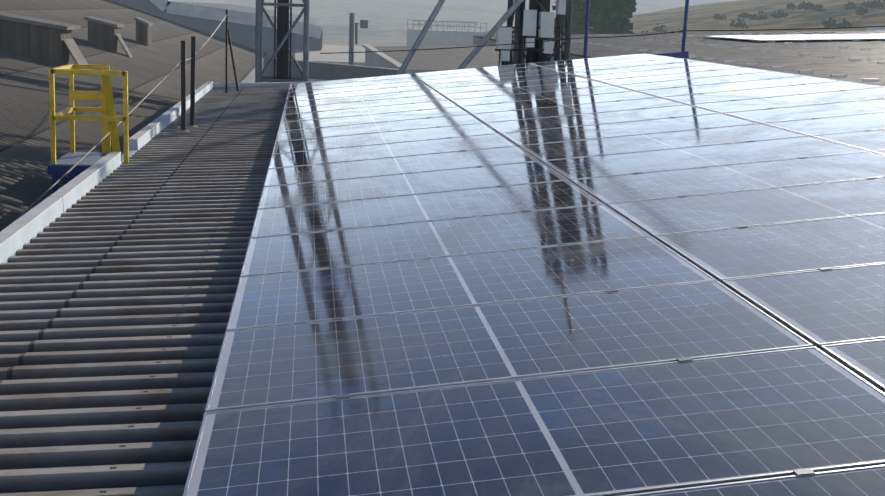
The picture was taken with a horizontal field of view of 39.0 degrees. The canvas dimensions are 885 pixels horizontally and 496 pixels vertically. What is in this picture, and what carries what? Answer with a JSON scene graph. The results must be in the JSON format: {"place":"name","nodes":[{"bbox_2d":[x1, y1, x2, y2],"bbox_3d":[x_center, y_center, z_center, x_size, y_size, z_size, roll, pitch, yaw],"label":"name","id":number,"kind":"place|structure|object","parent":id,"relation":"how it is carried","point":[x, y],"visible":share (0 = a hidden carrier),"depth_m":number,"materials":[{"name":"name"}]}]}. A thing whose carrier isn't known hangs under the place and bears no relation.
{"place":"outdoors","nodes":[
{"label":"outdoors","id":0,"kind":"place"},
{"bbox_2d":[0,82,212,263],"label":"parapet","id":1,"kind":"structure","parent":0,"point":[12,245],"depth_m":10.13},
{"bbox_2d":[111,0,320,75],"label":"clad building walls","id":2,"kind":"structure","parent":0,"point":[243,34],"depth_m":56.58,"materials":[{"name":"grey metal"}]},
{"bbox_2d":[150,0,321,38],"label":"clad building fascia","id":3,"kind":"structure","parent":2,"relation":"attached to","point":[210,13],"depth_m":56.17,"materials":[{"name":"grey metal"}]},
{"bbox_2d":[240,55,266,82],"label":"building walls","id":4,"kind":"structure","parent":0,"point":[249,77],"depth_m":43.02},
{"bbox_2d":[0,0,266,231],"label":"roof","id":5,"kind":"structure","parent":4,"relation":"on","point":[25,161],"depth_m":23.01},
{"bbox_2d":[0,12,80,66],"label":"roof vent","id":6,"kind":"object","parent":5,"relation":"on","point":[38,39],"visible":0.86,"depth_m":23.58,"materials":[{"name":"grey metal"}]},
{"bbox_2d":[47,64,128,193],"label":"access platform","id":7,"kind":"structure","parent":5,"relation":"on","point":[60,167],"depth_m":12.88,"materials":[{"name":"yellow paint"}]},
{"bbox_2d":[62,34,132,74],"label":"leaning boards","id":8,"kind":"object","parent":5,"relation":"on","point":[74,51],"visible":0.7,"depth_m":24.36,"materials":[{"name":"grey metal"}]},
{"bbox_2d":[84,16,124,52],"bbox_3d":[-8.446,-5.314,31.243,0.793,0.925,1.304,1,11,-6],"label":"roof vent","id":9,"kind":"object","parent":5,"relation":"on","point":[102,33],"visible":0.85,"depth_m":30.69,"materials":[{"name":"grey metal"}]},
{"bbox_2d":[11,9,238,223],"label":"lifeline posts","id":10,"kind":"object","parent":5,"relation":"on","point":[183,84],"visible":0.79,"depth_m":16.25,"materials":[{"name":"metal"}]},
{"bbox_2d":[134,17,152,46],"bbox_3d":[-8.802,-6.341,36.788,0.416,0.902,0.984,1,11,-6],"label":"roof vent","id":11,"kind":"object","parent":5,"relation":"on","point":[143,32],"visible":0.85,"depth_m":36.37,"materials":[{"name":"grey metal"}]},
{"bbox_2d":[295,45,364,61],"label":"building","id":12,"kind":"structure","parent":0,"point":[316,55],"depth_m":54.95,"materials":[{"name":"grey concrete"}]},
{"bbox_2d":[365,49,443,73],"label":"brown shed walls","id":13,"kind":"structure","parent":0,"point":[372,59],"depth_m":43.36,"materials":[{"name":"metal"}]},
{"bbox_2d":[374,45,501,69],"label":"building","id":14,"kind":"structure","parent":13,"relation":"on","point":[452,58],"depth_m":41.77,"materials":[{"name":"grey metal"}]},
{"bbox_2d":[362,44,405,69],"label":"brown shed verge","id":15,"kind":"structure","parent":14,"relation":"attached to","point":[390,60],"depth_m":40.54,"materials":[{"name":"metal"}]},
{"bbox_2d":[473,37,582,63],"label":"building walls","id":16,"kind":"structure","parent":0,"point":[476,40],"depth_m":51.16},
{"bbox_2d":[0,81,304,245],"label":"parapet cap","id":17,"kind":"object","parent":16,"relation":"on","point":[19,224],"visible":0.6,"depth_m":10.81,"materials":[{"name":"grey metal"}]},
{"bbox_2d":[0,31,884,495],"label":"roof sheet","id":18,"kind":"object","parent":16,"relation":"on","point":[118,287],"visible":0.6,"depth_m":6.93,"materials":[{"name":"grey metal"}]},
{"bbox_2d":[183,53,884,495],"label":"pv array frames","id":19,"kind":"structure","parent":18,"relation":"on","point":[841,361],"depth_m":6.17,"materials":[{"name":"silver metal"}]},
{"bbox_2d":[186,53,884,495],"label":"solar panels","id":20,"kind":"object","parent":19,"relation":"in","point":[648,427],"visible":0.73,"depth_m":5.85,"materials":[{"name":"blue glass"}]},
{"bbox_2d":[317,57,874,475],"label":"panel clamps","id":21,"kind":"object","parent":19,"relation":"attached to","point":[805,471],"visible":0.25,"depth_m":5.87,"materials":[{"name":"silver metal"}]},
{"bbox_2d":[320,0,884,58],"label":"safety line frame","id":22,"kind":"object","parent":18,"relation":"on","point":[683,54],"visible":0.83,"depth_m":25.30,"materials":[{"name":"blue paint"}]},
{"bbox_2d":[571,32,884,81],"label":"mini rail brackets","id":23,"kind":"object","parent":18,"relation":"on","point":[810,71],"visible":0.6,"depth_m":39.82,"materials":[{"name":"metal"}]},
{"bbox_2d":[704,34,884,40],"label":"pv array frames","id":24,"kind":"structure","parent":18,"relation":"on","point":[800,38],"depth_m":48.98,"materials":[{"name":"silver metal"}]},
{"bbox_2d":[714,34,884,39],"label":"solar panels","id":25,"kind":"object","parent":24,"relation":"in","point":[819,36],"visible":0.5,"depth_m":51.53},
{"bbox_2d":[715,37,884,42],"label":"solar panel supports","id":26,"kind":"object","parent":18,"relation":"on","point":[820,40],"visible":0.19,"depth_m":48.73,"materials":[{"name":"grey metal"}]},
{"bbox_2d":[222,0,884,46],"bbox_3d":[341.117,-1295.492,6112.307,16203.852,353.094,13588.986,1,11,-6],"label":"ground","id":27,"kind":"structure","parent":0,"point":[387,22],"depth_m":851.19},
{"bbox_2d":[255,0,309,82],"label":"lattice mast","id":28,"kind":"object","parent":27,"relation":"on","point":[283,31],"visible":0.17,"depth_m":27.05,"materials":[{"name":"black metal"}]},
{"bbox_2d":[271,58,398,79],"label":"roof","id":29,"kind":"structure","parent":27,"relation":"on","point":[326,71],"depth_m":30.34,"materials":[{"name":"grey metal"}]},
{"bbox_2d":[308,61,364,81],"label":"pale block walls","id":30,"kind":"structure","parent":27,"relation":"on","point":[355,63],"depth_m":51.34,"materials":[{"name":"beige concrete"}]},
{"bbox_2d":[349,13,367,64],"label":"signpost","id":31,"kind":"object","parent":27,"relation":"on","point":[363,23],"visible":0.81,"depth_m":44.19,"materials":[{"name":"grey metal"}]},
{"bbox_2d":[406,19,486,45],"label":"elevated tank","id":32,"kind":"object","parent":27,"relation":"on","point":[439,37],"visible":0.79,"depth_m":91.29,"materials":[{"name":"grey metal"}]},
{"bbox_2d":[396,0,572,74],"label":"telecom tower","id":33,"kind":"structure","parent":27,"relation":"on","point":[535,22],"depth_m":27.82,"materials":[{"name":"black metal"}]},
{"bbox_2d":[552,0,636,34],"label":"tree","id":34,"kind":"object","parent":27,"relation":"on","point":[610,16],"visible":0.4,"depth_m":98.73,"materials":[{"name":"green plant"}]},
{"bbox_2d":[653,0,884,32],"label":"embankment shrubs","id":35,"kind":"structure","parent":27,"relation":"on","point":[872,4],"depth_m":288.36,"materials":[{"name":"green plant"}]},
{"bbox_2d":[866,27,884,30],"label":"roof","id":36,"kind":"structure","parent":27,"relation":"on","point":[875,29],"depth_m":174.65,"materials":[{"name":"grey metal"}]}
]}

